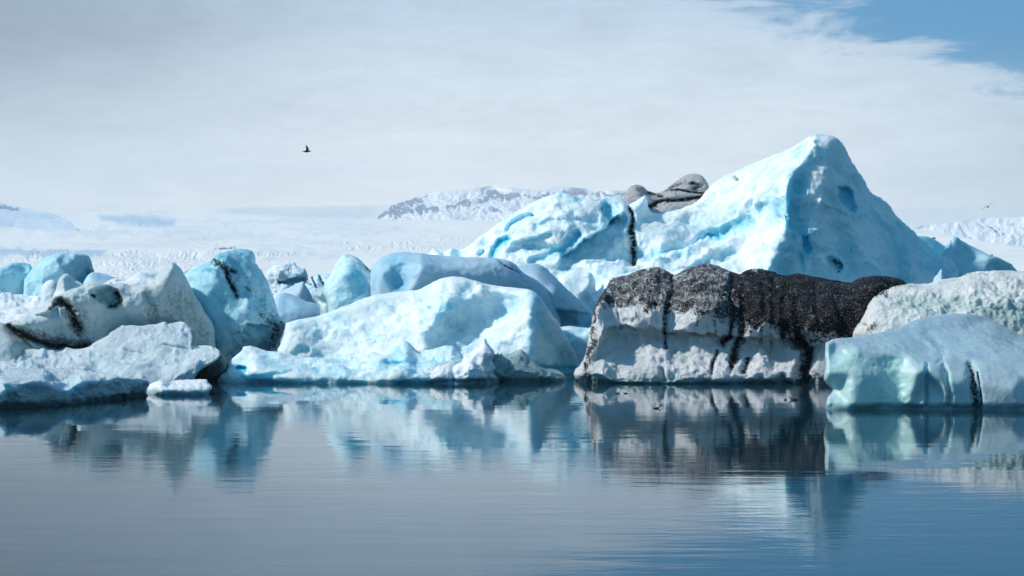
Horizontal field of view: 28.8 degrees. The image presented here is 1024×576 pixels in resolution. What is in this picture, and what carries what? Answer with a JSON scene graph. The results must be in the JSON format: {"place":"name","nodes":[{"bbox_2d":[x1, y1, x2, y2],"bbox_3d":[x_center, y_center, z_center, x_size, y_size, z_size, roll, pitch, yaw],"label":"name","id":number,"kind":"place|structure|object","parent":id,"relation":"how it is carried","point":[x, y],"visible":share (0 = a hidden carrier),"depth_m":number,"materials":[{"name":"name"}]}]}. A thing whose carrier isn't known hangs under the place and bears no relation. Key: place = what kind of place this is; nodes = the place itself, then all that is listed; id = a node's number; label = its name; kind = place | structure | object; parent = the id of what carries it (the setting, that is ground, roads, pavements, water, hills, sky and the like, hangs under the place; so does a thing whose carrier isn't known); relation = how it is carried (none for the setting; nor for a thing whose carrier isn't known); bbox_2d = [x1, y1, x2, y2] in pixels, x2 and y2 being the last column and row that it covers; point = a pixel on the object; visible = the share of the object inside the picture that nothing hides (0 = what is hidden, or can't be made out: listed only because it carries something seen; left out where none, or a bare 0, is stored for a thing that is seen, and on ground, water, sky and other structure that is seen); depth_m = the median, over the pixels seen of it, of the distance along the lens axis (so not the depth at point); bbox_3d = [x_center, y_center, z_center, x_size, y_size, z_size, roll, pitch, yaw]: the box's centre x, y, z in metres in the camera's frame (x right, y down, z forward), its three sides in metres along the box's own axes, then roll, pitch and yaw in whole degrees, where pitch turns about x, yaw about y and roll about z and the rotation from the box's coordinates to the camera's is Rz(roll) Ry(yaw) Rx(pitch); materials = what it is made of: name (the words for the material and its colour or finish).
{"place":"outdoors","nodes":[
{"label":"outdoors","id":0,"kind":"place"},
{"bbox_2d":[0,202,76,230],"bbox_3d":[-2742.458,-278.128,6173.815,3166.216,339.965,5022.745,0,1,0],"label":"mountain","id":1,"kind":"structure","parent":0,"point":[18,217],"depth_m":6520.00,"materials":[{"name":"white snow"}]},
{"bbox_2d":[376,186,625,219],"bbox_3d":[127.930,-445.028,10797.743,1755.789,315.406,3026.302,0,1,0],"label":"mountain ridge","id":2,"kind":"structure","parent":0,"point":[492,203],"depth_m":11330.42,"materials":[{"name":"white snow"}]},
{"bbox_2d":[0,346,1023,575],"bbox_3d":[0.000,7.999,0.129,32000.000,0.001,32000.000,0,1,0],"label":"water","id":3,"kind":"structure","parent":0,"point":[571,476],"depth_m":70.03,"materials":[{"name":"blue liquid"}]},
{"bbox_2d":[0,262,31,293],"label":"iceberg","id":4,"kind":"object","parent":3,"relation":"on","point":[13,276],"visible":0.31,"depth_m":234.42,"materials":[{"name":"blue ice"}]},
{"bbox_2d":[0,322,32,360],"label":"iceberg","id":5,"kind":"object","parent":3,"relation":"on","point":[13,345],"visible":0.3,"depth_m":130.81,"materials":[{"name":"ice"}]},
{"bbox_2d":[0,290,40,323],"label":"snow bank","id":6,"kind":"structure","parent":3,"relation":"on","point":[13,307],"depth_m":207.08,"materials":[{"name":"white snow"}]},
{"bbox_2d":[40,280,56,306],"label":"iceberg","id":7,"kind":"object","parent":6,"relation":"on","point":[48,289],"visible":0.19,"depth_m":172.44,"materials":[{"name":"white ice"}]},
{"bbox_2d":[53,274,82,296],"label":"iceberg","id":8,"kind":"object","parent":6,"relation":"on","point":[66,282],"visible":0.15,"depth_m":166.65,"materials":[{"name":"white ice"}]},
{"bbox_2d":[23,251,93,295],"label":"iceberg","id":9,"kind":"object","parent":3,"relation":"on","point":[75,266],"visible":0.35,"depth_m":228.25,"materials":[{"name":"blue ice"}]},
{"bbox_2d":[0,367,148,407],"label":"ice floe","id":10,"kind":"object","parent":3,"relation":"on","point":[31,387],"visible":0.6,"depth_m":107.86,"materials":[{"name":"ice"}]},
{"bbox_2d":[83,272,117,284],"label":"iceberg","id":11,"kind":"object","parent":3,"relation":"on","point":[97,277],"visible":0.08,"depth_m":205.93,"materials":[{"name":"ice"}]},
{"bbox_2d":[5,262,215,349],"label":"iceberg","id":12,"kind":"object","parent":3,"relation":"on","point":[86,315],"visible":0.51,"depth_m":132.66,"materials":[{"name":"white ice"}]},
{"bbox_2d":[0,322,220,383],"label":"ice floe","id":13,"kind":"object","parent":3,"relation":"on","point":[153,353],"visible":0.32,"depth_m":127.51,"materials":[{"name":"white ice"}]},
{"bbox_2d":[105,270,186,285],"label":"snow bank","id":14,"kind":"structure","parent":3,"relation":"on","point":[142,277],"depth_m":187.37,"materials":[{"name":"white snow"}]},
{"bbox_2d":[147,379,211,394],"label":"ice floe","id":15,"kind":"object","parent":3,"relation":"on","point":[187,387],"visible":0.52,"depth_m":114.95,"materials":[{"name":"white ice"}]},
{"bbox_2d":[195,349,227,380],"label":"ice lump","id":16,"kind":"object","parent":3,"relation":"on","point":[215,370],"visible":0.4,"depth_m":127.08,"materials":[{"name":"ice"}]},
{"bbox_2d":[184,249,285,365],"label":"iceberg","id":17,"kind":"object","parent":3,"relation":"on","point":[232,291],"visible":0.54,"depth_m":141.21,"materials":[{"name":"blue ice"}]},
{"bbox_2d":[266,262,307,300],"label":"iceberg","id":18,"kind":"object","parent":3,"relation":"on","point":[283,276],"visible":0.52,"depth_m":331.68,"materials":[{"name":"white ice"}]},
{"bbox_2d":[276,281,315,302],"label":"iceberg","id":19,"kind":"object","parent":3,"relation":"on","point":[300,290],"visible":0.2,"depth_m":216.38,"materials":[{"name":"white ice"}]},
{"bbox_2d":[275,293,319,345],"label":"iceberg","id":20,"kind":"object","parent":3,"relation":"on","point":[290,307],"visible":0.27,"depth_m":178.30,"materials":[{"name":"blue ice"}]},
{"bbox_2d":[306,274,329,297],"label":"iceberg","id":21,"kind":"object","parent":3,"relation":"on","point":[315,283],"visible":0.21,"depth_m":300.82,"materials":[{"name":"white ice"}]},
{"bbox_2d":[312,286,327,314],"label":"iceberg","id":22,"kind":"object","parent":3,"relation":"on","point":[318,296],"visible":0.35,"depth_m":156.54,"materials":[{"name":"white ice"}]},
{"bbox_2d":[217,340,462,383],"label":"ice floe","id":23,"kind":"object","parent":3,"relation":"on","point":[403,361],"visible":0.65,"depth_m":126.52,"materials":[{"name":"white ice"}]},
{"bbox_2d":[323,254,370,311],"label":"iceberg","id":24,"kind":"object","parent":3,"relation":"on","point":[347,282],"visible":0.3,"depth_m":151.38,"materials":[{"name":"blue ice"}]},
{"bbox_2d":[278,276,578,374],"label":"iceberg","id":25,"kind":"object","parent":3,"relation":"on","point":[463,316],"visible":0.56,"depth_m":134.95,"materials":[{"name":"white ice"}]},
{"bbox_2d":[428,338,499,383],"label":"ice chunk","id":26,"kind":"object","parent":3,"relation":"on","point":[476,365],"visible":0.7,"depth_m":125.06,"materials":[{"name":"white ice"}]},
{"bbox_2d":[370,252,560,325],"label":"iceberg","id":27,"kind":"object","parent":3,"relation":"on","point":[400,271],"visible":0.24,"depth_m":150.58,"materials":[{"name":"blue ice"}]},
{"bbox_2d":[492,349,566,381],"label":"ice chunk","id":28,"kind":"object","parent":3,"relation":"on","point":[520,365],"visible":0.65,"depth_m":126.47,"materials":[{"name":"blue ice"}]},
{"bbox_2d":[518,263,592,327],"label":"iceberg","id":29,"kind":"object","parent":3,"relation":"on","point":[571,309],"visible":0.23,"depth_m":158.00,"materials":[{"name":"blue ice"}]},
{"bbox_2d":[560,326,590,364],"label":"iceberg","id":30,"kind":"object","parent":3,"relation":"on","point":[577,337],"visible":0.24,"depth_m":143.80,"materials":[{"name":"blue ice"}]},
{"bbox_2d":[558,266,685,323],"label":"iceberg","id":31,"kind":"object","parent":3,"relation":"on","point":[579,285],"visible":0.1,"depth_m":174.83,"materials":[{"name":"white ice"}]},
{"bbox_2d":[624,174,708,212],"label":"iceberg","id":32,"kind":"object","parent":3,"relation":"on","point":[686,190],"visible":0.16,"depth_m":205.18,"materials":[{"name":"grey ice"}]},
{"bbox_2d":[428,134,958,290],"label":"iceberg","id":33,"kind":"object","parent":3,"relation":"on","point":[813,205],"visible":0.44,"depth_m":190.39,"materials":[{"name":"ice"}]},
{"bbox_2d":[574,264,905,383],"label":"iceberg","id":34,"kind":"object","parent":3,"relation":"on","point":[706,324],"visible":0.73,"depth_m":126.75,"materials":[{"name":"multicoloured"}]},
{"bbox_2d":[824,313,1023,409],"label":"iceberg","id":35,"kind":"object","parent":3,"relation":"on","point":[956,361],"visible":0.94,"depth_m":104.47,"materials":[{"name":"blue ice"}]},
{"bbox_2d":[919,236,949,255],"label":"iceberg","id":36,"kind":"object","parent":3,"relation":"on","point":[933,246],"visible":0.07,"depth_m":208.25,"materials":[{"name":"blue ice"}]},
{"bbox_2d":[853,270,1023,336],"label":"iceberg","id":37,"kind":"object","parent":3,"relation":"on","point":[997,296],"visible":0.37,"depth_m":123.62,"materials":[{"name":"white ice"}]},
{"bbox_2d":[933,269,947,281],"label":"iceberg","id":38,"kind":"object","parent":3,"relation":"on","point":[941,275],"visible":0.1,"depth_m":156.00,"materials":[{"name":"ice"}]},
{"bbox_2d":[942,237,1016,276],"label":"iceberg","id":39,"kind":"object","parent":3,"relation":"on","point":[965,257],"visible":0.2,"depth_m":201.04,"materials":[{"name":"blue ice"}]},
{"bbox_2d":[0,211,1023,284],"bbox_3d":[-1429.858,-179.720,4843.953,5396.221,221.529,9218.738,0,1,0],"label":"glacier","id":40,"kind":"object","parent":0,"point":[125,245],"visible":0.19,"depth_m":3879.06,"materials":[{"name":"white ice"}]},
{"bbox_2d":[0,0,1023,211],"label":"sky","id":41,"kind":"structure","parent":0,"point":[106,105],"materials":[{"name":"white"}]},
{"bbox_2d":[44,204,1023,227],"bbox_3d":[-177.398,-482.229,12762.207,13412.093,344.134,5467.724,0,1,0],"label":"ice cap","id":42,"kind":"object","parent":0,"point":[915,217],"visible":0.11,"depth_m":13345.11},
{"bbox_2d":[914,217,1023,246],"bbox_3d":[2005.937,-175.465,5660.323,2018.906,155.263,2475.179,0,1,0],"label":"hill","id":43,"kind":"structure","parent":0,"point":[1007,231],"depth_m":5707.11,"materials":[{"name":"white snow"}]}
]}

